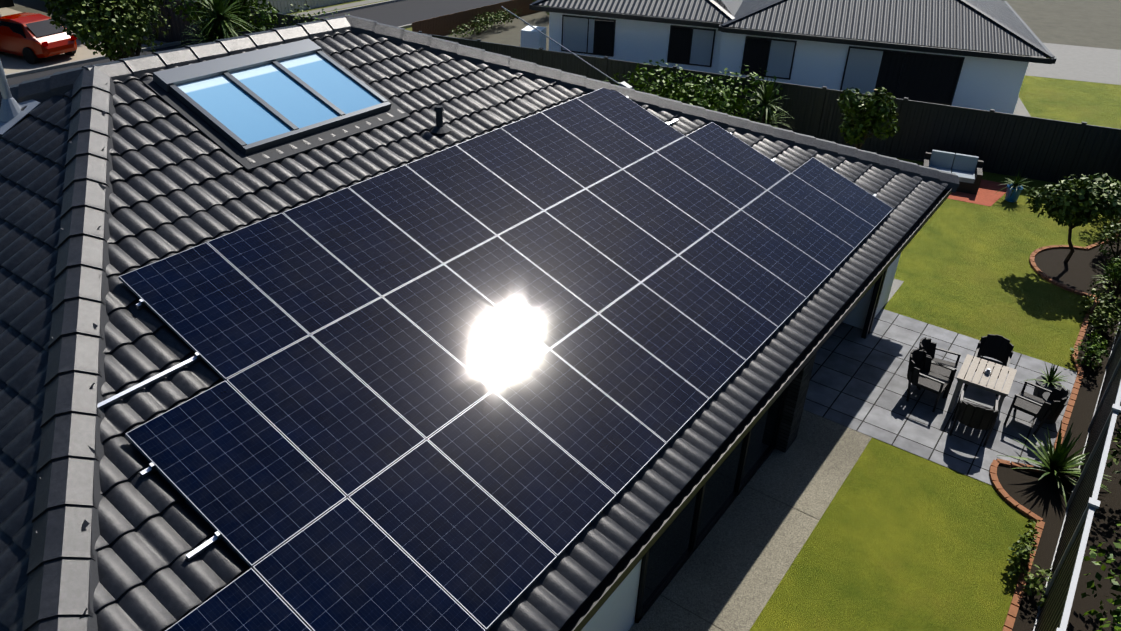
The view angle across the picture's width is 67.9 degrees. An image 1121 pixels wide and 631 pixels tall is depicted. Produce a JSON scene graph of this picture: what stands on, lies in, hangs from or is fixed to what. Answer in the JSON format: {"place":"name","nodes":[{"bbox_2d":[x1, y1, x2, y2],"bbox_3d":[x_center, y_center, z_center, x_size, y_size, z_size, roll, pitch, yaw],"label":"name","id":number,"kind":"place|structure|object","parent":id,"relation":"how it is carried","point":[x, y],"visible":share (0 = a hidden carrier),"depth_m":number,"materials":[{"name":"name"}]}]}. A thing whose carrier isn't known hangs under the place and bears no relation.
{"place":"outdoors","nodes":[
{"label":"outdoors","id":0,"kind":"place"},
{"bbox_2d":[0,7,136,73],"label":"driveway","id":1,"kind":"structure","parent":0,"point":[12,63],"depth_m":32.05,"materials":[{"name":"concrete"}]},
{"bbox_2d":[0,12,76,57],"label":"car body","id":2,"kind":"object","parent":1,"relation":"on","point":[12,42],"visible":0.79,"depth_m":31.29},
{"bbox_2d":[0,12,63,37],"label":"parked car windows","id":3,"kind":"structure","parent":2,"relation":"in","point":[41,28],"depth_m":31.18,"materials":[{"name":"black glass"}]},
{"bbox_2d":[22,47,75,63],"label":"car tires","id":4,"kind":"object","parent":2,"relation":"attached to","point":[30,56],"visible":0.44,"depth_m":31.20,"materials":[{"name":"black rubber"}]},
{"bbox_2d":[41,36,76,46],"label":"car tail lights","id":5,"kind":"object","parent":2,"relation":"attached to","point":[46,43],"visible":0.96,"depth_m":30.93},
{"bbox_2d":[7,0,509,85],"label":"street","id":6,"kind":"structure","parent":0,"point":[401,13],"depth_m":40.97,"materials":[{"name":"grey asphalt"}]},
{"bbox_2d":[5,0,411,78],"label":"street kerbs","id":7,"kind":"structure","parent":6,"relation":"on","point":[46,68],"depth_m":33.37,"materials":[{"name":"grey concrete"}]},
{"bbox_2d":[7,0,1120,630],"bbox_3d":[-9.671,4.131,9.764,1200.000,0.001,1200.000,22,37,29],"label":"ground","id":8,"kind":"structure","parent":0,"point":[1083,22],"depth_m":42.40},
{"bbox_2d":[0,0,13,7],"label":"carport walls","id":9,"kind":"structure","parent":8,"relation":"on","point":[6,3],"depth_m":39.22,"materials":[{"name":"grey"}]},
{"bbox_2d":[40,0,170,60],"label":"tree","id":10,"kind":"object","parent":8,"relation":"on","point":[87,23],"depth_m":21.86,"materials":[{"name":"green plant"}]},
{"bbox_2d":[178,0,259,45],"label":"cordyline","id":11,"kind":"object","parent":8,"relation":"on","point":[211,30],"depth_m":23.86,"materials":[{"name":"green plant"}]},
{"bbox_2d":[169,0,279,36],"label":"shrub","id":12,"kind":"object","parent":8,"relation":"on","point":[238,10],"depth_m":25.86,"materials":[{"name":"green plant"}]},
{"bbox_2d":[137,0,384,46],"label":"street footpath","id":13,"kind":"structure","parent":8,"relation":"on","point":[330,9],"depth_m":41.39,"materials":[{"name":"concrete"}]},
{"bbox_2d":[141,0,387,47],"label":"street verge","id":14,"kind":"structure","parent":8,"relation":"on","point":[311,10],"depth_m":41.47,"materials":[{"name":"green plant"}]},
{"bbox_2d":[280,4,315,25],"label":"shrub","id":15,"kind":"object","parent":8,"relation":"on","point":[297,17],"visible":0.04,"depth_m":29.07,"materials":[{"name":"green plant"}]},
{"bbox_2d":[265,0,354,13],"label":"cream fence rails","id":16,"kind":"object","parent":8,"relation":"on","point":[344,1],"visible":0.24,"depth_m":41.16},
{"bbox_2d":[189,0,346,12],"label":"cream fence panels","id":17,"kind":"object","parent":16,"relation":"attached to","point":[280,5],"depth_m":40.30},
{"bbox_2d":[315,8,349,19],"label":"shrub","id":18,"kind":"object","parent":8,"relation":"on","point":[324,12],"depth_m":25.85,"materials":[{"name":"green plant"}]},
{"bbox_2d":[411,0,540,35],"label":"lawn","id":19,"kind":"structure","parent":8,"relation":"on","point":[442,25],"depth_m":38.03,"materials":[{"name":"green plant"}]},
{"bbox_2d":[449,8,521,37],"bbox_3d":[-3.538,-13.232,37.756,1.703,0.890,5.420,22,37,29],"label":"verge shrub","id":20,"kind":"object","parent":8,"relation":"on","point":[484,20],"depth_m":37.95,"materials":[{"name":"green plant"}]},
{"bbox_2d":[149,0,1120,188],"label":"fence","id":21,"kind":"object","parent":8,"relation":"on","point":[823,88],"visible":0.5,"depth_m":25.70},
{"bbox_2d":[148,0,1120,189],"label":"fence back panels","id":22,"kind":"object","parent":21,"relation":"attached to","point":[1034,148],"visible":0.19,"depth_m":25.07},
{"bbox_2d":[604,59,782,123],"bbox_3d":[3.946,-6.653,25.884,5.648,2.524,2.996,22,37,29],"label":"hedge","id":23,"kind":"object","parent":8,"relation":"on","point":[714,99],"depth_m":25.32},
{"bbox_2d":[581,253,900,630],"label":"house walls","id":24,"kind":"structure","parent":8,"relation":"on","point":[616,611],"depth_m":10.22,"materials":[{"name":"paint"}]},
{"bbox_2d":[0,89,106,630],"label":"tiled roof","id":25,"kind":"structure","parent":24,"relation":"on","point":[33,148],"depth_m":8.37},
{"bbox_2d":[0,60,11,98],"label":"flue pipe","id":26,"kind":"object","parent":25,"relation":"on","point":[5,91],"visible":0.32,"depth_m":10.50,"materials":[{"name":"silver metal"}]},
{"bbox_2d":[0,97,40,134],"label":"flue flashing","id":27,"kind":"object","parent":25,"relation":"on","point":[12,114],"visible":0.73,"depth_m":10.60,"materials":[{"name":"grey metal"}]},
{"bbox_2d":[0,85,72,106],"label":"hip cap mortar","id":28,"kind":"object","parent":25,"relation":"on","point":[44,96],"visible":0.2,"depth_m":10.75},
{"bbox_2d":[0,64,91,103],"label":"hip caps","id":29,"kind":"object","parent":28,"relation":"on","point":[52,83],"visible":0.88,"depth_m":10.78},
{"bbox_2d":[35,30,947,630],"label":"tiled roof","id":30,"kind":"structure","parent":24,"relation":"on","point":[179,182],"depth_m":9.70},
{"bbox_2d":[26,77,115,630],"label":"ridge mortar","id":31,"kind":"object","parent":30,"relation":"on","point":[92,625],"visible":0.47,"depth_m":7.58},
{"bbox_2d":[22,65,112,630],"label":"hip caps","id":32,"kind":"object","parent":31,"relation":"on","point":[58,586],"visible":1,"depth_m":7.43,"materials":[{"name":"concrete"}]},
{"bbox_2d":[112,27,351,84],"bbox_3d":[-4.827,-3.965,12.364,0.540,0.270,4.402,22,37,29],"label":"ridge mortar","id":33,"kind":"object","parent":30,"relation":"on","point":[122,78],"visible":0.08,"depth_m":12.01,"materials":[{"name":"grey concrete"}]},
{"bbox_2d":[81,15,350,77],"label":"ridge caps","id":34,"kind":"object","parent":33,"relation":"on","point":[135,65],"visible":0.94,"depth_m":11.99,"materials":[{"name":"concrete"}]},
{"bbox_2d":[142,50,409,170],"bbox_3d":[-3.886,-3.028,11.716,2.050,0.739,2.850,22,37,29],"label":"skylight flashing","id":35,"kind":"object","parent":30,"relation":"on","point":[213,135],"visible":0.74,"depth_m":10.99,"materials":[{"name":"grey metal"}]},
{"bbox_2d":[169,50,390,154],"bbox_3d":[-3.882,-3.057,11.696,1.608,0.704,2.530,22,37,29],"label":"skylight frame","id":36,"kind":"object","parent":35,"relation":"on","point":[236,141],"visible":0.6,"depth_m":11.34,"materials":[{"name":"grey metal"}]},
{"bbox_2d":[153,39,321,91],"bbox_3d":[-4.543,-3.611,11.927,0.324,0.217,2.590,22,37,29],"label":"skylight hood","id":37,"kind":"object","parent":36,"relation":"attached to","point":[176,76],"visible":0.93,"depth_m":11.74,"materials":[{"name":"grey metal"}]},
{"bbox_2d":[177,53,381,144],"bbox_3d":[-3.867,-3.084,11.668,1.416,0.494,2.380,22,37,29],"label":"skylight glass","id":38,"kind":"object","parent":36,"relation":"in","point":[236,110],"visible":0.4,"depth_m":11.60,"materials":[{"name":"glass"}]},
{"bbox_2d":[430,105,449,133],"bbox_3d":[-1.792,-2.916,12.321,0.318,0.360,0.318,22,37,29],"label":"roof vent pipe","id":39,"kind":"object","parent":30,"relation":"on","point":[439,128],"visible":0.96,"depth_m":12.30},
{"bbox_2d":[98,96,875,560],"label":"solar panel rails","id":40,"kind":"object","parent":30,"relation":"on","point":[198,550],"visible":0.1,"depth_m":7.63,"materials":[{"name":"silver metal"}]},
{"bbox_2d":[119,88,892,630],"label":"solar panel frames","id":41,"kind":"structure","parent":30,"relation":"on","point":[295,612],"depth_m":9.05,"materials":[{"name":"silver metal"}]},
{"bbox_2d":[120,88,892,630],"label":"solar panels","id":42,"kind":"object","parent":41,"relation":"in","point":[240,472],"visible":0.98,"depth_m":9.16,"materials":[{"name":"blue glass"}]},
{"bbox_2d":[351,27,956,192],"bbox_3d":[2.156,-3.772,15.319,11.704,3.256,0.540,-2,32,-7],"label":"hip cap mortar","id":43,"kind":"object","parent":30,"relation":"on","point":[434,51],"visible":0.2,"depth_m":15.03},
{"bbox_2d":[345,14,958,187],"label":"hip caps","id":44,"kind":"object","parent":43,"relation":"on","point":[505,61],"visible":0.98,"depth_m":15.00,"materials":[{"name":"concrete"}]},
{"bbox_2d":[634,385,788,622],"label":"house door frames","id":45,"kind":"structure","parent":24,"relation":"in","point":[640,613],"depth_m":11.62,"materials":[{"name":"black metal"}]},
{"bbox_2d":[635,391,783,617],"bbox_3d":[2.442,0.626,13.824,2.328,2.300,8.990,4,31,2],"label":"sliding door glass","id":46,"kind":"object","parent":45,"relation":"in","point":[670,548],"visible":0.11,"depth_m":11.62,"materials":[{"name":"glass"}]},
{"bbox_2d":[559,188,951,630],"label":"gutter","id":47,"kind":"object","parent":24,"relation":"attached to","point":[597,598],"depth_m":9.63,"materials":[{"name":"black metal"}]},
{"bbox_2d":[629,410,871,630],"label":"concrete path","id":48,"kind":"structure","parent":8,"relation":"on","point":[730,574],"depth_m":12.05,"materials":[{"name":"concrete"}]},
{"bbox_2d":[520,25,1018,113],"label":"neighbour heat pump units","id":49,"kind":"object","parent":8,"relation":"on","point":[531,37],"visible":0.21,"depth_m":31.71,"materials":[{"name":"white metal"}]},
{"bbox_2d":[549,6,1028,113],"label":"neighbour walls","id":50,"kind":"structure","parent":8,"relation":"on","point":[987,84],"depth_m":28.42,"materials":[{"name":"white paint"}]},
{"bbox_2d":[529,0,742,27],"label":"neighbour roof","id":51,"kind":"structure","parent":50,"relation":"on","point":[703,10],"depth_m":29.43,"materials":[{"name":"grey metal"}]},
{"bbox_2d":[561,15,964,105],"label":"neighbour window frames","id":52,"kind":"structure","parent":50,"relation":"in","point":[714,30],"depth_m":28.78,"materials":[{"name":"metal"}]},
{"bbox_2d":[575,17,962,104],"bbox_3d":[6.511,-8.903,29.041,13.607,1.600,0.487,12,33,16],"label":"window glass","id":53,"kind":"object","parent":52,"relation":"in","point":[928,79],"visible":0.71,"depth_m":27.79,"materials":[{"name":"black glass"}]},
{"bbox_2d":[726,0,1047,56],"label":"roof","id":54,"kind":"structure","parent":50,"relation":"on","point":[957,24],"depth_m":27.66,"materials":[{"name":"grey metal"}]},
{"bbox_2d":[718,0,1055,63],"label":"gutter","id":55,"kind":"object","parent":54,"relation":"attached to","point":[1050,59],"visible":0.71,"depth_m":26.95,"materials":[{"name":"grey metal"}]},
{"bbox_2d":[803,309,1076,484],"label":"patio pavers","id":56,"kind":"object","parent":8,"relation":"on","point":[857,382],"visible":0.33,"depth_m":15.06,"materials":[{"name":"grey concrete"}]},
{"bbox_2d":[861,268,887,338],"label":"alfresco steel posts","id":57,"kind":"object","parent":56,"relation":"on","point":[874,302],"visible":0.17,"depth_m":16.41,"materials":[{"name":"black metal"}]},
{"bbox_2d":[906,361,954,411],"bbox_3d":[6.572,1.236,14.904,0.631,0.645,0.615,22,37,29],"label":"chair frame","id":58,"kind":"object","parent":56,"relation":"on","point":[935,380],"visible":0.6,"depth_m":14.75,"materials":[{"name":"black metal"}]},
{"bbox_2d":[907,348,950,394],"bbox_3d":[6.542,0.960,14.782,0.739,0.480,0.594,22,37,29],"label":"chair","id":59,"kind":"object","parent":58,"relation":"attached to","point":[915,361],"visible":0.85,"depth_m":14.78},
{"bbox_2d":[918,347,960,397],"bbox_3d":[6.902,1.026,15.269,0.657,0.645,0.642,22,37,29],"label":"chair frame","id":60,"kind":"object","parent":56,"relation":"on","point":[955,370],"visible":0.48,"depth_m":15.06,"materials":[{"name":"black metal"}]},
{"bbox_2d":[919,337,957,379],"bbox_3d":[6.868,0.758,15.134,0.753,0.480,0.615,22,37,29],"label":"chair","id":61,"kind":"object","parent":60,"relation":"attached to","point":[927,345],"visible":0.54,"depth_m":15.19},
{"bbox_2d":[949,390,998,445],"bbox_3d":[6.975,1.759,14.072,0.580,0.645,0.595,16,34,22],"label":"chair frame","id":62,"kind":"object","parent":56,"relation":"on","point":[995,407],"visible":0.69,"depth_m":13.97,"materials":[{"name":"black metal"}]},
{"bbox_2d":[955,400,998,429],"bbox_3d":[6.961,1.526,13.883,0.633,0.480,0.762,22,37,29],"label":"chair","id":63,"kind":"object","parent":62,"relation":"attached to","point":[974,416],"visible":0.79,"depth_m":13.64,"materials":[{"name":"black fabric"}]},
{"bbox_2d":[948,354,1016,418],"bbox_3d":[7.425,1.330,14.709,0.859,0.743,0.928,22,37,29],"label":"dining table","id":64,"kind":"object","parent":56,"relation":"on","point":[964,376],"visible":0.96,"depth_m":14.47,"materials":[{"name":"beige wood"}]},
{"bbox_2d":[984,368,990,374],"bbox_3d":[7.438,0.971,14.490,0.097,0.095,0.097,22,37,29],"label":"table lantern","id":65,"kind":"object","parent":64,"relation":"on","point":[987,372],"visible":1,"depth_m":14.47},
{"bbox_2d":[964,346,1010,396],"bbox_3d":[7.888,1.004,15.367,0.626,0.645,0.641,22,37,29],"label":"chair frame","id":66,"kind":"object","parent":56,"relation":"on","point":[1007,365],"visible":0.21,"depth_m":15.19,"materials":[{"name":"grey metal"}]},
{"bbox_2d":[973,334,1013,377],"bbox_3d":[7.923,0.726,15.254,0.602,0.480,0.745,22,37,29],"label":"chair","id":67,"kind":"object","parent":66,"relation":"attached to","point":[998,347],"visible":0.73,"depth_m":15.44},
{"bbox_2d":[1004,381,1053,436],"bbox_3d":[8.139,1.628,14.362,0.657,0.645,0.642,22,37,29],"label":"chair frame","id":68,"kind":"object","parent":56,"relation":"on","point":[1031,401],"visible":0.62,"depth_m":14.23,"materials":[{"name":"black metal"}]},
{"bbox_2d":[1010,387,1070,419],"bbox_3d":[8.186,1.393,14.178,0.753,0.480,0.615,22,37,29],"label":"chair","id":69,"kind":"object","parent":68,"relation":"attached to","point":[1058,398],"visible":0.94,"depth_m":14.16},
{"bbox_2d":[1033,376,1061,398],"bbox_3d":[8.718,1.385,14.987,0.421,0.425,0.421,22,37,29],"label":"grey pot","id":70,"kind":"object","parent":56,"relation":"on","point":[1037,392],"visible":0.46,"depth_m":14.88,"materials":[{"name":"grey ceramic"}]},
{"bbox_2d":[1021,364,1066,388],"bbox_3d":[8.697,1.233,14.898,0.796,0.821,0.681,22,37,29],"label":"yucca plant","id":71,"kind":"object","parent":70,"relation":"in","point":[1051,377],"depth_m":14.81,"materials":[{"name":"green plant"}]},
{"bbox_2d":[1038,392,1067,423],"bbox_3d":[8.563,1.631,14.546,0.400,0.455,0.400,22,37,29],"label":"grey pot","id":72,"kind":"object","parent":56,"relation":"on","point":[1045,395],"visible":0.38,"depth_m":14.48,"materials":[{"name":"grey ceramic"}]},
{"bbox_2d":[1013,97,1030,116],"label":"concrete path","id":73,"kind":"structure","parent":8,"relation":"on","point":[1020,109],"depth_m":30.53,"materials":[{"name":"grey concrete"}]},
{"bbox_2d":[997,230,1120,630],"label":"garden bed","id":74,"kind":"object","parent":8,"relation":"on","point":[1043,497],"visible":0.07,"depth_m":14.36,"materials":[{"name":"soil"}]},
{"bbox_2d":[1007,520,1054,607],"bbox_3d":[6.500,3.397,11.456,0.670,0.594,1.445,22,37,29],"label":"shrub","id":75,"kind":"object","parent":74,"relation":"on","point":[1024,549],"depth_m":11.40,"materials":[{"name":"green plant"}]},
{"bbox_2d":[997,420,1110,507],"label":"yucca blades","id":76,"kind":"object","parent":74,"relation":"on","point":[1052,458],"visible":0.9,"depth_m":13.18,"materials":[{"name":"green plant"}]},
{"bbox_2d":[989,219,1120,630],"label":"brick garden edging","id":77,"kind":"object","parent":74,"relation":"on","point":[1018,591],"visible":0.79,"depth_m":13.56,"materials":[{"name":"orange brick"}]},
{"bbox_2d":[1026,172,1120,262],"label":"tree","id":78,"kind":"object","parent":74,"relation":"on","point":[1063,206],"depth_m":18.36,"materials":[{"name":"green plant"}]},
{"bbox_2d":[1070,333,1108,370],"bbox_3d":[10.146,0.718,15.980,0.658,0.673,1.056,22,37,29],"label":"shrub","id":79,"kind":"object","parent":74,"relation":"on","point":[1096,350],"depth_m":15.96,"materials":[{"name":"green plant"}]},
{"bbox_2d":[1079,274,1120,335],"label":"shrub","id":80,"kind":"object","parent":74,"relation":"on","point":[1104,311],"depth_m":17.13,"materials":[{"name":"green plant"}]},
{"bbox_2d":[1091,261,1120,293],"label":"yucca blades","id":81,"kind":"object","parent":74,"relation":"on","point":[1106,276],"visible":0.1,"depth_m":19.02,"materials":[{"name":"green plant"}]},
{"bbox_2d":[1096,217,1120,257],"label":"shrub","id":82,"kind":"object","parent":74,"relation":"on","point":[1116,228],"depth_m":20.02,"materials":[{"name":"green plant"}]},
{"bbox_2d":[1103,254,1120,299],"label":"shrub","id":83,"kind":"object","parent":74,"relation":"on","point":[1113,276],"depth_m":18.14,"materials":[{"name":"green plant"}]},
{"bbox_2d":[1066,402,1120,630],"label":"garden mulch","id":84,"kind":"object","parent":8,"relation":"on","point":[1105,530],"depth_m":11.92,"materials":[{"name":"soil"}]},
{"bbox_2d":[1081,521,1120,630],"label":"shrub","id":85,"kind":"object","parent":84,"relation":"on","point":[1116,614],"visible":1,"depth_m":10.49,"materials":[{"name":"green plant"}]},
{"bbox_2d":[1107,428,1120,484],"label":"shrub","id":86,"kind":"object","parent":84,"relation":"on","point":[1115,452],"visible":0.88,"depth_m":12.45,"materials":[{"name":"green plant"}]},
{"bbox_2d":[501,6,631,87],"bbox_3d":[0.040,-4.909,15.461,3.166,1.123,0.434,22,37,29],"label":"power cable","id":87,"kind":"object","parent":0,"point":[624,84],"visible":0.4,"depth_m":15.49,"materials":[{"name":"black rubber"}]},
{"bbox_2d":[562,16,882,93],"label":"neighbour curtains","id":88,"kind":"object","parent":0,"point":[862,70],"visible":0.9,"depth_m":28.61,"materials":[{"name":"fabric"}]},
{"bbox_2d":[775,353,815,452],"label":"house stone pier","id":89,"kind":"structure","parent":0,"point":[793,408],"depth_m":13.32,"materials":[{"name":"grey stone"}]},
{"bbox_2d":[749,438,1035,630],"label":"lawn","id":90,"kind":"structure","parent":0,"point":[898,539],"depth_m":11.82,"materials":[{"name":"green plant"}]},
{"bbox_2d":[888,279,903,300],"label":"house path","id":91,"kind":"structure","parent":0,"point":[896,284],"depth_m":18.65,"materials":[{"name":"concrete"}]},
{"bbox_2d":[948,179,1007,205],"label":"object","id":92,"kind":"structure","parent":0,"point":[987,195],"depth_m":23.39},
{"bbox_2d":[922,152,983,194],"bbox_3d":[11.143,-4.072,23.775,1.550,0.720,0.850,14,33,18],"label":"outdoor sofa frame","id":93,"kind":"object","parent":92,"relation":"on","point":[969,188],"visible":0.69,"depth_m":23.42,"materials":[{"name":"black metal"}]},
{"bbox_2d":[929,150,978,183],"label":"bench cushions","id":94,"kind":"object","parent":93,"relation":"on","point":[963,166],"visible":0.71,"depth_m":23.75,"materials":[{"name":"grey fabric"}]},
{"bbox_2d":[883,156,1119,370],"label":"lawn","id":95,"kind":"structure","parent":0,"point":[965,268],"depth_m":19.15,"materials":[{"name":"green plant"}]},
{"bbox_2d":[734,76,793,127],"bbox_3d":[6.197,-6.072,25.197,1.811,2.395,1.933,22,37,29],"label":"yucca","id":96,"kind":"object","parent":95,"relation":"on","point":[768,110],"depth_m":24.90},
{"bbox_2d":[837,87,899,148],"bbox_3d":[8.639,-5.165,23.511,1.820,2.755,1.662,22,37,29],"label":"shrub","id":97,"kind":"object","parent":95,"relation":"on","point":[878,118],"depth_m":22.95,"materials":[{"name":"green plant"}]},
{"bbox_2d":[1005,184,1023,201],"bbox_3d":[12.514,-3.374,23.033,0.421,0.405,0.421,22,37,29],"label":"blue pot","id":98,"kind":"object","parent":95,"relation":"on","point":[1015,195],"visible":0.81,"depth_m":22.92,"materials":[{"name":"blue ceramic"}]},
{"bbox_2d":[996,169,1030,196],"bbox_3d":[12.547,-3.548,22.861,0.938,0.929,0.973,22,37,29],"label":"spiky plant","id":99,"kind":"object","parent":98,"relation":"on","point":[1015,183],"depth_m":22.82,"materials":[{"name":"green plant"}]},
{"bbox_2d":[1107,182,1120,225],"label":"shrub","id":100,"kind":"object","parent":95,"relation":"on","point":[1120,211],"depth_m":21.73,"materials":[{"name":"green plant"}]},
{"bbox_2d":[1019,75,1120,128],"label":"neighbour lawn","id":101,"kind":"structure","parent":0,"point":[1092,103],"depth_m":31.76,"materials":[{"name":"green plant"}]},
{"bbox_2d":[1025,43,1120,84],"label":"neighbour driveway","id":102,"kind":"structure","parent":0,"point":[1088,64],"depth_m":36.42,"materials":[{"name":"concrete"}]},
{"bbox_2d":[1035,322,1120,630],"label":"fence panels","id":103,"kind":"object","parent":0,"point":[1050,615],"visible":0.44,"depth_m":11.43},
{"bbox_2d":[1032,314,1120,630],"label":"fence rails","id":104,"kind":"object","parent":103,"relation":"attached to","point":[1093,504],"visible":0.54,"depth_m":10.77,"materials":[{"name":"white metal"}]}
]}

